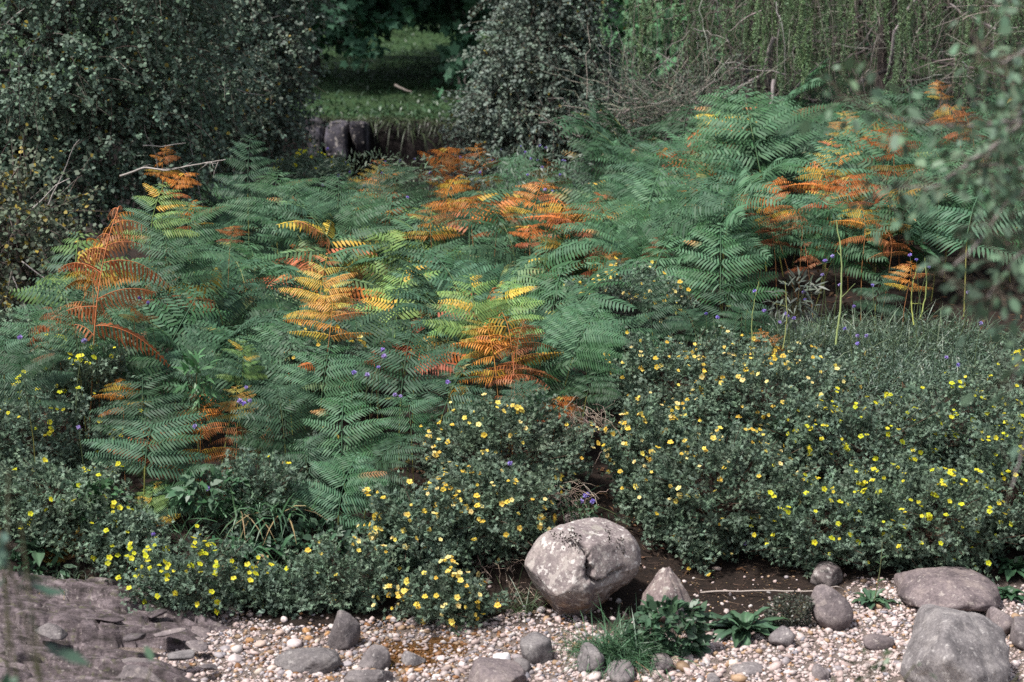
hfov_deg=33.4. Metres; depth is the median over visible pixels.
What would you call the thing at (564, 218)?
bracken frond
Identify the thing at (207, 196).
bracken frond
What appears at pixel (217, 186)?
bracken frond
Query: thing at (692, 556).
cinquefoil shrub
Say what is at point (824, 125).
bracken frond
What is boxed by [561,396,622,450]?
dead twigs
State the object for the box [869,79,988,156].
bracken frond
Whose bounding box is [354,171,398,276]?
bracken frond
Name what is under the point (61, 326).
bracken frond
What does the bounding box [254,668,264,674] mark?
cobble
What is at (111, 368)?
cinquefoil shrub
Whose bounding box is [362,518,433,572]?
bramble
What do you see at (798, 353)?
cinquefoil shrub
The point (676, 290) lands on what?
cinquefoil shrub
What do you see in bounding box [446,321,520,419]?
bracken frond
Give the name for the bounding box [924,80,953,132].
bracken frond
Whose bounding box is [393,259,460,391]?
bracken frond
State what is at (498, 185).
bracken frond
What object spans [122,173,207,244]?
bracken frond
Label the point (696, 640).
herb clump
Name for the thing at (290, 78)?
birch tree
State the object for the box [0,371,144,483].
cinquefoil shrub
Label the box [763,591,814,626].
herb clump
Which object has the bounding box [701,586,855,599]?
dead stick
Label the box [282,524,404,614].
cinquefoil shrub
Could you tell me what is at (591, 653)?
tuft stone
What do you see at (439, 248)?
bracken frond
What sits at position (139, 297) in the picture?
scabious
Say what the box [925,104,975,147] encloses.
bracken frond
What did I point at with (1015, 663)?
cobble
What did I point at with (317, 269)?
bracken frond
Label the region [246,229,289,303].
bracken frond
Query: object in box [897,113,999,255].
bracken frond
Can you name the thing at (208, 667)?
rock shard
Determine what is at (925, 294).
bare stalk
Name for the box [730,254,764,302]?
bracken frond
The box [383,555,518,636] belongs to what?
cinquefoil shrub
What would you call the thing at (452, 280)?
bracken frond
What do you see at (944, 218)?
bracken frond
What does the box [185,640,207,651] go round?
rock shard
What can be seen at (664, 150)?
bracken frond
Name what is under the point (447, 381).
scabious
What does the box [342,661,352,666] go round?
cobble
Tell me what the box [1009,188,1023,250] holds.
bracken frond
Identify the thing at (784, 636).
shelf stone
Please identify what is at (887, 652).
leafy herb
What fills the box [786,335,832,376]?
grass tuft
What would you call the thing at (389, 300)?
bracken frond
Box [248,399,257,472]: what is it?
scabious
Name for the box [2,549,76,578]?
herb clump
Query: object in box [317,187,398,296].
bracken frond
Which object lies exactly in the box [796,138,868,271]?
bracken frond
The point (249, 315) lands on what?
bracken frond
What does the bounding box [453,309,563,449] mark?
bracken frond
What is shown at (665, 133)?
bracken frond
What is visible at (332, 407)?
bracken frond
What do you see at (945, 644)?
striped boulder
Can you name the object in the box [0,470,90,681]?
willow sprig
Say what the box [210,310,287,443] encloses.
bracken frond
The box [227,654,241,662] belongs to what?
cobble
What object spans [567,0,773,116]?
tree
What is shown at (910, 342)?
grass
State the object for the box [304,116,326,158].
stone block
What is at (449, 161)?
bracken frond
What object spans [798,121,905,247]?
bracken frond
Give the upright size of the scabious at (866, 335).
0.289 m
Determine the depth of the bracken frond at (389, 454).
7.40 m
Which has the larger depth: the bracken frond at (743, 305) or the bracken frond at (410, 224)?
the bracken frond at (410, 224)
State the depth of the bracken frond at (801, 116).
12.23 m
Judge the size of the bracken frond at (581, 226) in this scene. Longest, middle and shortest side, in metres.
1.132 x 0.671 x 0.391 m
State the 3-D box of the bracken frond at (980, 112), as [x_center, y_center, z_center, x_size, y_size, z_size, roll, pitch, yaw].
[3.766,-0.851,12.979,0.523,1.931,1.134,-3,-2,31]
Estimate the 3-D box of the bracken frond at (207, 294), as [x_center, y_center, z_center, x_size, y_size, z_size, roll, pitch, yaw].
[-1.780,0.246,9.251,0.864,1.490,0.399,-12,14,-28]
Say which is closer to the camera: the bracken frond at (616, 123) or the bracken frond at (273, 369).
the bracken frond at (273, 369)
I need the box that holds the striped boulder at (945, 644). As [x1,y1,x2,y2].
[900,604,1010,681]
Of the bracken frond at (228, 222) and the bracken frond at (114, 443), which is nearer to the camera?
the bracken frond at (114, 443)
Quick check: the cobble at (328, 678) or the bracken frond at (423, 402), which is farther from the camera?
the bracken frond at (423, 402)
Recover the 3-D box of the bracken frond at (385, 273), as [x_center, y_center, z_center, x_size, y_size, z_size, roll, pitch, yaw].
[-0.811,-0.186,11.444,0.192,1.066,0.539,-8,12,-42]
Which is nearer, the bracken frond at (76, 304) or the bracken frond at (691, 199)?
the bracken frond at (76, 304)
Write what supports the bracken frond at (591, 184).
on the ground at (726, 576)
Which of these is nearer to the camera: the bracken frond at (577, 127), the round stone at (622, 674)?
the round stone at (622, 674)
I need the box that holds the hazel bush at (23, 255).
[0,123,119,349]
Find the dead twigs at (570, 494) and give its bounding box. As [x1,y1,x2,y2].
[517,479,606,524]
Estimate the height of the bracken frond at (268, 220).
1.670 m
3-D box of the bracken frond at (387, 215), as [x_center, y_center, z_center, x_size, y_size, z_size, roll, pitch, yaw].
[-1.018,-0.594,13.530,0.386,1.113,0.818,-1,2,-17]
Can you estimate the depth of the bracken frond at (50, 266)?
9.31 m
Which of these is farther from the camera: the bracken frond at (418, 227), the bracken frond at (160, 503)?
the bracken frond at (418, 227)
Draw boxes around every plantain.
[704,607,786,647]
[851,542,901,609]
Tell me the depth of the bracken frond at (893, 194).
10.12 m
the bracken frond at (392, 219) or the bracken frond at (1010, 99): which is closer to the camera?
the bracken frond at (392, 219)
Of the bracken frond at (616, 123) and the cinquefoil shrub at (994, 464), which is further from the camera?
the bracken frond at (616, 123)
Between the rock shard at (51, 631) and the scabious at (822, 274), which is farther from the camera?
the scabious at (822, 274)
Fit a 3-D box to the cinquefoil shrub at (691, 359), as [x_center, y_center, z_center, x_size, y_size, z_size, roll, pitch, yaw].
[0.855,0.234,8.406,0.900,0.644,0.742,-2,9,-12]
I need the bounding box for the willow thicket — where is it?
[520,10,819,165]
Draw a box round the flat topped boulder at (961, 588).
[894,566,1000,611]
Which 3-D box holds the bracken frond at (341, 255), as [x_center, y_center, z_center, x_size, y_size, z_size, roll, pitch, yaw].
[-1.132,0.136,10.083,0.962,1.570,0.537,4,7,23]
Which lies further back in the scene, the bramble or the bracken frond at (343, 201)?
the bracken frond at (343, 201)
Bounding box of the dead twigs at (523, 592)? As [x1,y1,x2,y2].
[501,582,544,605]
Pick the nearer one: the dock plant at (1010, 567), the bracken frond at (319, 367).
the dock plant at (1010, 567)
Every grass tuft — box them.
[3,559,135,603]
[180,484,337,545]
[181,515,295,572]
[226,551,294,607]
[480,567,546,622]
[546,624,592,658]
[555,595,706,681]
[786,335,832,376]
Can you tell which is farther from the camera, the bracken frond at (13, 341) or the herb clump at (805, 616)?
the bracken frond at (13, 341)
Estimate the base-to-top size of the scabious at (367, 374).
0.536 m
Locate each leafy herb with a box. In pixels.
[144,645,153,681]
[831,648,936,681]
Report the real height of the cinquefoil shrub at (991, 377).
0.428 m
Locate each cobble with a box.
[214,652,223,657]
[220,645,229,651]
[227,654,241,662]
[245,637,253,642]
[254,640,265,647]
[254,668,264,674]
[267,665,276,669]
[275,630,284,635]
[281,616,287,622]
[287,638,301,647]
[302,627,309,632]
[305,635,313,640]
[326,676,334,680]
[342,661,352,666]
[437,655,444,660]
[514,658,530,672]
[712,566,721,570]
[728,659,738,665]
[892,621,897,626]
[1011,660,1019,666]
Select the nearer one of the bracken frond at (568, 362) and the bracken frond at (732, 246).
the bracken frond at (568, 362)
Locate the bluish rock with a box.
[115,657,162,681]
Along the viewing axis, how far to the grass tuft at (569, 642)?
6.59 m
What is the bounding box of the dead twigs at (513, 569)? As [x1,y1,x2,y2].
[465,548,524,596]
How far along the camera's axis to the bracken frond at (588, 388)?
7.90 m
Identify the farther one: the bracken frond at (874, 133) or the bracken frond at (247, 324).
the bracken frond at (874, 133)
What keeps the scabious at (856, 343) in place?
on the ground at (726, 576)
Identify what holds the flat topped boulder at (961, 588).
on the gravel
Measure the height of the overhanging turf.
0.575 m
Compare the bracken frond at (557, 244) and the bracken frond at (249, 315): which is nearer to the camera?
the bracken frond at (249, 315)
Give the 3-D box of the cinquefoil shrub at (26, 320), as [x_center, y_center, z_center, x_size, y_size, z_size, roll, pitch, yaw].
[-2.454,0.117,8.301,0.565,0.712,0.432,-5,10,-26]
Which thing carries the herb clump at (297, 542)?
on the ground at (726, 576)
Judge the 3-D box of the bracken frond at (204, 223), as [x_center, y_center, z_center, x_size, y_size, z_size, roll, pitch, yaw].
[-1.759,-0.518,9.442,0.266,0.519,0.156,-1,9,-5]
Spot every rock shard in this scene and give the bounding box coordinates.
[36,623,67,639]
[95,613,124,623]
[123,633,145,641]
[147,608,167,617]
[153,628,186,636]
[167,649,194,660]
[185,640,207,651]
[197,664,217,670]
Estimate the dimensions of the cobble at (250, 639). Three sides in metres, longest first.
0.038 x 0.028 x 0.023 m
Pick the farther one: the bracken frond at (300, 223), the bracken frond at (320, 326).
the bracken frond at (300, 223)
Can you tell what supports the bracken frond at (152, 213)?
on the ground at (726, 576)
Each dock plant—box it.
[8,536,71,565]
[993,556,1023,580]
[998,585,1023,603]
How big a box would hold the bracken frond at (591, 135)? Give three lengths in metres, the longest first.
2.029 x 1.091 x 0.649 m
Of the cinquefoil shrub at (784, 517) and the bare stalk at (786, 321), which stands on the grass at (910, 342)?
the bare stalk at (786, 321)
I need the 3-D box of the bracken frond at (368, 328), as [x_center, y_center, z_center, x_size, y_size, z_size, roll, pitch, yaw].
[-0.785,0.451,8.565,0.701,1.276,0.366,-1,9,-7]
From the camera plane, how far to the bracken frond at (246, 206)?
12.67 m
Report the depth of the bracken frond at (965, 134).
11.27 m
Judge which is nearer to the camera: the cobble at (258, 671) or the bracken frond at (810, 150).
the cobble at (258, 671)
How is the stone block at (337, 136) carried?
on the ground at (726, 576)
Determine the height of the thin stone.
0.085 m
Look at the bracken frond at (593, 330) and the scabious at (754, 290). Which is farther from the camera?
the scabious at (754, 290)
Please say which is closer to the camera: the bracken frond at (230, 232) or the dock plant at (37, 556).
the dock plant at (37, 556)
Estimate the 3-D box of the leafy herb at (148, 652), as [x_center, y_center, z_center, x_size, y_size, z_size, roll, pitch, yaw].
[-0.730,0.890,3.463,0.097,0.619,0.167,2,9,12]
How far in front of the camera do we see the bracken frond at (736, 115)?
12.53 m
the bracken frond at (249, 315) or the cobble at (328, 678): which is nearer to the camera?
the cobble at (328, 678)
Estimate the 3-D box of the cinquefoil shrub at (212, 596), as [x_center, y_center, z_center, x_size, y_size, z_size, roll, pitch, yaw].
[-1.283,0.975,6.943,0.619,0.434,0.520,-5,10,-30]
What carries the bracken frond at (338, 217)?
on the ground at (726, 576)
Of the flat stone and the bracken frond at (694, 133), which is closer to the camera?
the flat stone
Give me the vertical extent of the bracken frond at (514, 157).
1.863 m
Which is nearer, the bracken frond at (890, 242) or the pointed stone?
the pointed stone
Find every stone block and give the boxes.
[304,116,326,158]
[324,120,350,159]
[350,120,370,156]
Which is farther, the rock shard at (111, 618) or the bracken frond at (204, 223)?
the bracken frond at (204, 223)
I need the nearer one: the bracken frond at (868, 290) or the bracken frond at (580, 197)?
the bracken frond at (868, 290)
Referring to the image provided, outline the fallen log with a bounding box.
[394,84,411,91]
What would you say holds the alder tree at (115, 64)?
on the ground at (726, 576)
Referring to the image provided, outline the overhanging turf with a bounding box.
[144,110,593,153]
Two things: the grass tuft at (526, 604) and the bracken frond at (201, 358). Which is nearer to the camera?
the grass tuft at (526, 604)
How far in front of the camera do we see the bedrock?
6.57 m
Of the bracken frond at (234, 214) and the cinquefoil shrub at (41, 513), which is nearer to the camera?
the cinquefoil shrub at (41, 513)
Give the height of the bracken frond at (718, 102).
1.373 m
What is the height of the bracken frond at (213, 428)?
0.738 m
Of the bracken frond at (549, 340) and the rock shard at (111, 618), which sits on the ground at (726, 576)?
the bracken frond at (549, 340)
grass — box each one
[0,182,1023,564]
[2,4,754,132]
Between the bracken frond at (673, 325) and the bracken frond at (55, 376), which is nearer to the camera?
the bracken frond at (55, 376)
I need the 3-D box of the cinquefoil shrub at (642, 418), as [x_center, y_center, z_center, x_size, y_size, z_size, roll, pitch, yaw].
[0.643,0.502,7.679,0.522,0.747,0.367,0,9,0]
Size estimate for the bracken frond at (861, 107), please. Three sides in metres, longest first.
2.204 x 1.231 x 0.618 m
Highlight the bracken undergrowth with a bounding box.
[156,105,1023,434]
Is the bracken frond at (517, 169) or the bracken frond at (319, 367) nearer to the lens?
the bracken frond at (319, 367)
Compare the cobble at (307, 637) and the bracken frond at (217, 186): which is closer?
the cobble at (307, 637)
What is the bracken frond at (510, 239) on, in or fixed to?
on the ground at (726, 576)
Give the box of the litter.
[3,207,1023,639]
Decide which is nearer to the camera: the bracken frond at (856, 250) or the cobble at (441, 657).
the cobble at (441, 657)
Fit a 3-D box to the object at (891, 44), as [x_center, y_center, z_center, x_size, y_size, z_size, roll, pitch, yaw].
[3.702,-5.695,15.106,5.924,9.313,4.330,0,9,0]
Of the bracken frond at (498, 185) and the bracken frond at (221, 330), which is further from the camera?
the bracken frond at (498, 185)
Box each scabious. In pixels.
[17,335,35,454]
[76,338,86,463]
[76,425,83,466]
[138,296,160,451]
[147,301,158,449]
[193,424,200,493]
[237,398,250,470]
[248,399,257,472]
[351,370,360,457]
[356,354,386,482]
[365,372,372,481]
[369,347,384,473]
[377,365,380,482]
[393,393,409,490]
[399,394,408,478]
[445,380,460,464]
[498,461,515,557]
[580,499,618,522]
[745,289,755,339]
[816,259,826,345]
[821,273,825,350]
[829,254,836,336]
[834,283,840,333]
[850,305,855,365]
[855,341,868,391]
[865,334,879,385]
[871,284,879,341]
[890,253,912,350]
[914,258,926,349]
[916,267,929,360]
[974,321,982,377]
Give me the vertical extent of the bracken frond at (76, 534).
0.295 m
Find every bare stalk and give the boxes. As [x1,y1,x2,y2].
[745,283,758,357]
[778,284,787,349]
[835,221,851,344]
[911,265,920,324]
[920,266,926,319]
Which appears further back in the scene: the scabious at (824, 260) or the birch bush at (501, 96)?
the birch bush at (501, 96)
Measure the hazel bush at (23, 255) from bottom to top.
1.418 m
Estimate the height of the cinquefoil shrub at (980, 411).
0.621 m
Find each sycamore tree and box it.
[272,0,446,76]
[413,0,519,101]
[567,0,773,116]
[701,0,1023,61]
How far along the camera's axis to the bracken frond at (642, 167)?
11.29 m
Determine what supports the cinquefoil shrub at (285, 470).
on the ground at (726, 576)
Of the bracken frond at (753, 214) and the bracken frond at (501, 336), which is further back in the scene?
the bracken frond at (753, 214)
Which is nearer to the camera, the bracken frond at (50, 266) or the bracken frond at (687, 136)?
the bracken frond at (50, 266)
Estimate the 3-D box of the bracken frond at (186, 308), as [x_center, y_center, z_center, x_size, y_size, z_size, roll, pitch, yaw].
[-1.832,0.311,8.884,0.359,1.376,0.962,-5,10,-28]
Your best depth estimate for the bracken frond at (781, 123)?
13.59 m
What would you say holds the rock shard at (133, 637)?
on the bedrock
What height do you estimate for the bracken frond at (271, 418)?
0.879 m
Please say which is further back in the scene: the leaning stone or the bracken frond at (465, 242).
the bracken frond at (465, 242)
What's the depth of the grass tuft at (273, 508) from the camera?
7.22 m
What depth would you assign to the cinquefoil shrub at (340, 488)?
7.61 m
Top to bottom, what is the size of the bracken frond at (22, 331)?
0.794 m
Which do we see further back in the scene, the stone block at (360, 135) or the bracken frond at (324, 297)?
the stone block at (360, 135)
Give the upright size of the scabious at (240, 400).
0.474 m
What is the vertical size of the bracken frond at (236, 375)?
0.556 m
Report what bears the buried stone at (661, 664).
on the ground at (726, 576)
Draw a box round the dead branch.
[120,158,225,177]
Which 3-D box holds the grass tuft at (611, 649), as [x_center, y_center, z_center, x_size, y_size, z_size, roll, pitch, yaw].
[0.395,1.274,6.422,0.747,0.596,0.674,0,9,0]
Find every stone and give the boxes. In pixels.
[191,624,210,640]
[274,647,340,673]
[326,610,360,649]
[344,669,395,681]
[359,645,389,669]
[401,650,425,666]
[468,657,525,681]
[492,652,510,659]
[520,631,552,664]
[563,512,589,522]
[576,642,604,672]
[606,659,634,681]
[641,567,691,624]
[650,653,672,672]
[671,656,679,667]
[707,672,719,681]
[731,661,763,675]
[768,626,794,646]
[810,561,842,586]
[810,584,853,630]
[812,664,829,680]
[863,634,894,650]
[985,606,1012,634]
[1009,616,1023,649]
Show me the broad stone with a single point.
(485, 669)
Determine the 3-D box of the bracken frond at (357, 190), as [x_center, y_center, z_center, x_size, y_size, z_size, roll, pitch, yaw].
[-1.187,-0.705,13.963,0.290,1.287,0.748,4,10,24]
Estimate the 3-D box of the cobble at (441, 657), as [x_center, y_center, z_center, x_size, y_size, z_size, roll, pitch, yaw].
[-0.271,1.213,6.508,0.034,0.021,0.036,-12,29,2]
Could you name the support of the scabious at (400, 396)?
on the ground at (726, 576)
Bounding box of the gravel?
[154,545,1023,681]
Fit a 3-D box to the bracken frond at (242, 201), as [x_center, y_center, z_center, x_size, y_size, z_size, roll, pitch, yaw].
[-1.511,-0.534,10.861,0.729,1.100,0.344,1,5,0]
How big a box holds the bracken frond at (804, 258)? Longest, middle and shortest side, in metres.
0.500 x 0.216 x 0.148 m
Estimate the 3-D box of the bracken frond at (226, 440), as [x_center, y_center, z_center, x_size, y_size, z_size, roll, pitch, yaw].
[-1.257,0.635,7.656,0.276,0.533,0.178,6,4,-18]
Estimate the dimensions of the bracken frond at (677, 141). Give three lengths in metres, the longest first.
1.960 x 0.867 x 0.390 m
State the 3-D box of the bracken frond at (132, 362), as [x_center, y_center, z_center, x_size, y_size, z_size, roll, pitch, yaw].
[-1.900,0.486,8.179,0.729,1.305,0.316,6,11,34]
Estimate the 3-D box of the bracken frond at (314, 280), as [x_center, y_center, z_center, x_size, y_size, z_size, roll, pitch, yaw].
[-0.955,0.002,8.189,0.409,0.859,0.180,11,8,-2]
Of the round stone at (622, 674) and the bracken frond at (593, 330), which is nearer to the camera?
the round stone at (622, 674)
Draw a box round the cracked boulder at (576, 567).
[524,517,640,615]
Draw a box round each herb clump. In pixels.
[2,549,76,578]
[54,476,132,525]
[164,464,251,520]
[272,514,356,564]
[566,500,599,519]
[620,593,717,659]
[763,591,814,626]
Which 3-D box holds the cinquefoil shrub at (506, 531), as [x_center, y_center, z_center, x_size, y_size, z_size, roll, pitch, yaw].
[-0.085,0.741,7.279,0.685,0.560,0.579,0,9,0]
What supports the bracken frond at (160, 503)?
on the ground at (726, 576)
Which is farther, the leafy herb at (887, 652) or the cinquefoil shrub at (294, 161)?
the cinquefoil shrub at (294, 161)
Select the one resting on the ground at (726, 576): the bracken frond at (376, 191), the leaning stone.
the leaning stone
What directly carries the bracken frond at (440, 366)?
on the ground at (726, 576)
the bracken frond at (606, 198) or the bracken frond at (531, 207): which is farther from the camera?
the bracken frond at (531, 207)
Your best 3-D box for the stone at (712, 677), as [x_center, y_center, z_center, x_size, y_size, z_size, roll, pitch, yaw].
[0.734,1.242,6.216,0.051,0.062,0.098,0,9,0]
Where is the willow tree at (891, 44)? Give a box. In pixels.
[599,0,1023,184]
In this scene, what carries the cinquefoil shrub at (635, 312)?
on the ground at (726, 576)
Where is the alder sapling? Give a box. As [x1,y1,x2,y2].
[799,0,1023,515]
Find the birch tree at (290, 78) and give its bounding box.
[102,0,355,215]
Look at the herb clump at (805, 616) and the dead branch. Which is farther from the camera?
the dead branch
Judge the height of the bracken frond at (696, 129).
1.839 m
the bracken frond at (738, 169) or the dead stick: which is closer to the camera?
the dead stick
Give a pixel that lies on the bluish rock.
(135, 671)
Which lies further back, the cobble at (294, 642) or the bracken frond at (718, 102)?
the bracken frond at (718, 102)
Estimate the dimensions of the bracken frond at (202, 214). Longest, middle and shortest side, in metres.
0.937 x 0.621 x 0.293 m
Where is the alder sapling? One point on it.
(1012, 194)
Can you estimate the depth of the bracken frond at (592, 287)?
8.88 m
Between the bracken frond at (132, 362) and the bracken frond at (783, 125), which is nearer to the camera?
the bracken frond at (132, 362)
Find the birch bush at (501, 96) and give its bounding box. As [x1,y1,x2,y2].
[428,0,640,191]
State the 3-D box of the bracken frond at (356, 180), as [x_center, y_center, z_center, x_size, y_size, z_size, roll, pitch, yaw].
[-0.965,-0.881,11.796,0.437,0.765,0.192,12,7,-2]
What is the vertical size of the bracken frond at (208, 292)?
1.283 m
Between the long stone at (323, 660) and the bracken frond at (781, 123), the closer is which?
the long stone at (323, 660)
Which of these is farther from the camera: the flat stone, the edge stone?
the edge stone
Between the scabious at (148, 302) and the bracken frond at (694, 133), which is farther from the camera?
the bracken frond at (694, 133)
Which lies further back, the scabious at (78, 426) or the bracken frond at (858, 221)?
the bracken frond at (858, 221)
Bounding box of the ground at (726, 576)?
[0,0,1023,681]
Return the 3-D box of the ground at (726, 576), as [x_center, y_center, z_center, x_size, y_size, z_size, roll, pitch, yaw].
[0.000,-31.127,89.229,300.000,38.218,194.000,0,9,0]
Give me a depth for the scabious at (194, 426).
7.45 m
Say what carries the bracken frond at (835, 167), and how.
on the ground at (726, 576)
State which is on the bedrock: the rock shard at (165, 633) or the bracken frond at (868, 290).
the rock shard at (165, 633)
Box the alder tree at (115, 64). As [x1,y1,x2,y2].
[0,0,294,296]
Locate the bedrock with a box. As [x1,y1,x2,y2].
[0,569,236,681]
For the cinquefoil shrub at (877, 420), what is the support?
on the ground at (726, 576)
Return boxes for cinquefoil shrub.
[0,304,62,429]
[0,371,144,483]
[0,448,168,555]
[23,330,143,442]
[59,496,175,582]
[115,524,275,616]
[194,337,272,400]
[200,445,333,538]
[242,556,332,619]
[266,144,352,220]
[273,423,376,500]
[275,322,369,433]
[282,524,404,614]
[354,468,496,595]
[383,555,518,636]
[402,383,601,508]
[412,449,571,569]
[563,256,698,348]
[578,286,655,380]
[591,323,776,450]
[598,371,708,522]
[609,416,820,563]
[654,335,882,473]
[673,518,724,577]
[725,458,917,578]
[737,341,835,382]
[763,386,968,516]
[827,449,1023,582]
[858,369,1023,480]
[930,411,1023,559]
[962,337,1023,408]
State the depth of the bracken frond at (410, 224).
10.68 m
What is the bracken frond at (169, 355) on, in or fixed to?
on the ground at (726, 576)
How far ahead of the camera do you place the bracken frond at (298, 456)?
7.48 m
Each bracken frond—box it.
[0,304,67,439]
[0,330,41,385]
[0,346,76,486]
[6,231,146,334]
[7,271,143,367]
[29,307,80,429]
[30,206,169,459]
[30,305,123,460]
[31,270,112,435]
[42,268,165,358]
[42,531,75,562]
[43,303,163,406]
[44,331,193,447]
[64,212,145,452]
[73,524,89,551]
[81,404,210,507]
[87,371,211,491]
[92,282,243,436]
[92,378,151,489]
[99,260,191,426]
[105,300,198,428]
[107,246,257,376]
[108,423,201,489]
[113,182,199,313]
[120,220,221,412]
[120,284,158,385]
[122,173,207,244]
[123,270,195,417]
[131,200,247,298]
[134,481,181,525]
[136,451,218,524]
[144,146,178,196]
[151,247,256,415]
[151,262,244,350]
[159,173,200,257]
[160,155,249,210]
[163,321,295,457]
[168,259,299,337]
[170,320,225,448]
[173,408,216,472]
[176,166,217,220]
[176,200,213,259]
[177,402,235,497]
[188,232,279,298]
[196,204,280,289]
[198,243,290,332]
[199,236,298,330]
[200,192,269,247]
[205,176,311,247]
[206,421,259,473]
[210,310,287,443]
[211,339,270,458]
[212,134,277,258]
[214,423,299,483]
[215,226,249,280]
[216,170,332,316]
[217,385,258,450]
[229,308,338,422]
[230,379,337,454]
[231,273,346,362]
[239,317,342,438]
[241,214,315,260]
[243,231,383,310]
[244,198,338,292]
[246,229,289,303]
[248,261,362,399]
[249,415,273,452]
[256,178,354,292]
[257,299,385,377]
[266,431,352,519]
[268,195,376,320]
[268,239,364,299]
[269,337,378,430]
[272,206,324,247]
[274,215,320,267]
[280,252,360,424]
[282,349,360,446]
[283,295,371,427]
[286,174,389,247]
[287,355,376,436]
[287,451,402,539]
[289,390,402,514]
[291,157,357,204]
[291,194,366,241]
[293,301,390,417]
[299,277,354,398]
[306,250,386,310]
[306,301,424,435]
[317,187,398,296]
[335,202,463,302]
[342,191,459,318]
[346,176,381,224]
[347,159,404,197]
[349,264,461,404]
[349,327,463,486]
[350,434,427,521]
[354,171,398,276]
[355,161,440,298]
[356,350,394,418]
[363,240,408,310]
[365,197,408,238]
[370,392,447,497]
[371,292,476,422]
[372,206,417,304]
[377,285,485,418]
[380,214,445,297]
[382,222,469,291]
[385,286,494,427]
[389,204,449,255]
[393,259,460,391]
[396,248,519,363]
[400,201,463,263]
[406,188,544,298]
[406,259,471,296]
[407,363,498,485]
[417,147,465,206]
[423,152,479,239]
[423,178,482,229]
[423,273,521,401]
[428,204,478,252]
[431,174,474,241]
[434,194,500,279]
[444,215,500,268]
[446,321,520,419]
[448,218,495,238]
[452,146,569,251]
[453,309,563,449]
[455,201,547,315]
[455,276,546,438]
[458,143,501,190]
[458,157,556,218]
[459,311,503,368]
[459,323,524,452]
[461,197,527,258]
[463,158,548,242]
[464,349,586,450]
[466,347,549,446]
[467,203,528,292]
[472,258,542,388]
[486,319,559,448]
[495,323,612,448]
[497,378,558,463]
[499,302,581,397]
[501,179,565,273]
[502,225,604,326]
[510,168,570,267]
[510,224,551,304]
[511,299,610,371]
[513,265,606,375]
[516,158,573,204]
[520,217,571,276]
[522,180,661,271]
[523,196,593,274]
[527,223,593,313]
[531,303,632,422]
[535,299,629,450]
[536,170,610,223]
[536,182,592,237]
[537,395,581,449]
[538,207,601,277]
[539,134,656,224]
[544,403,582,450]
[545,204,643,295]
[551,195,652,267]
[552,104,636,203]
[554,259,646,400]
[567,107,650,182]
[567,174,635,216]
[567,363,621,473]
[570,231,618,282]
[578,192,615,265]
[579,312,682,373]
[585,99,636,170]
[589,133,679,216]
[592,249,633,279]
[603,142,699,244]
[608,101,750,173]
[616,127,731,269]
[624,276,691,372]
[634,121,696,169]
[636,165,736,311]
[641,237,673,274]
[648,148,683,182]
[654,103,756,226]
[657,170,731,276]
[665,222,785,327]
[665,307,719,346]
[666,101,764,187]
[668,103,756,175]
[680,267,781,340]
[682,138,723,169]
[683,84,786,260]
[689,87,818,276]
[691,93,854,246]
[700,120,803,274]
[706,98,781,190]
[707,155,785,287]
[711,157,813,311]
[711,302,767,340]
[722,123,811,256]
[724,194,756,230]
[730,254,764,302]
[732,101,812,169]
[737,121,834,253]
[747,176,790,282]
[751,112,809,174]
[751,328,787,354]
[752,181,799,299]
[754,217,794,306]
[769,128,898,265]
[775,56,832,212]
[777,134,887,293]
[777,206,821,297]
[781,100,882,166]
[785,242,820,329]
[787,94,917,219]
[789,161,860,286]
[790,115,893,235]
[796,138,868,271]
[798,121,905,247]
[802,73,873,135]
[814,103,930,268]
[814,196,903,308]
[816,173,880,291]
[817,120,942,280]
[821,112,896,162]
[828,110,858,141]
[829,143,897,240]
[831,203,893,320]
[843,114,906,174]
[851,126,901,189]
[851,267,909,317]
[863,124,924,276]
[866,167,929,309]
[867,223,912,319]
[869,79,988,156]
[870,89,955,145]
[872,163,1008,300]
[875,86,939,150]
[879,132,973,240]
[882,130,984,261]
[882,261,932,325]
[885,165,1023,316]
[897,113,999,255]
[897,139,1022,281]
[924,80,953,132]
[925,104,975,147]
[943,105,995,144]
[952,140,1023,282]
[953,77,1023,154]
[966,107,1022,160]
[975,87,1023,232]
[984,94,1023,150]
[989,101,1023,174]
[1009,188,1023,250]
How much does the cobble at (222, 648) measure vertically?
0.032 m
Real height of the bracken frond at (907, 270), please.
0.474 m
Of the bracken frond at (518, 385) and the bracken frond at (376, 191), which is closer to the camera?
the bracken frond at (518, 385)
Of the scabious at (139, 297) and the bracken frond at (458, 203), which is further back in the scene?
the bracken frond at (458, 203)
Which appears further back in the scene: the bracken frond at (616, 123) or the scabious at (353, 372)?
the bracken frond at (616, 123)
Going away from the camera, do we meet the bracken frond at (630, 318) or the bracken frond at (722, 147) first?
the bracken frond at (630, 318)
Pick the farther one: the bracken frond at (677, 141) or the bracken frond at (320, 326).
the bracken frond at (677, 141)
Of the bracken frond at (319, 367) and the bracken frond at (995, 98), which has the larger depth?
the bracken frond at (995, 98)
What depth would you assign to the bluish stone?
6.40 m
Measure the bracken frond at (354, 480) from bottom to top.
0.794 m
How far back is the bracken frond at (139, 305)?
8.02 m
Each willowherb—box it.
[173,346,221,414]
[761,266,827,332]

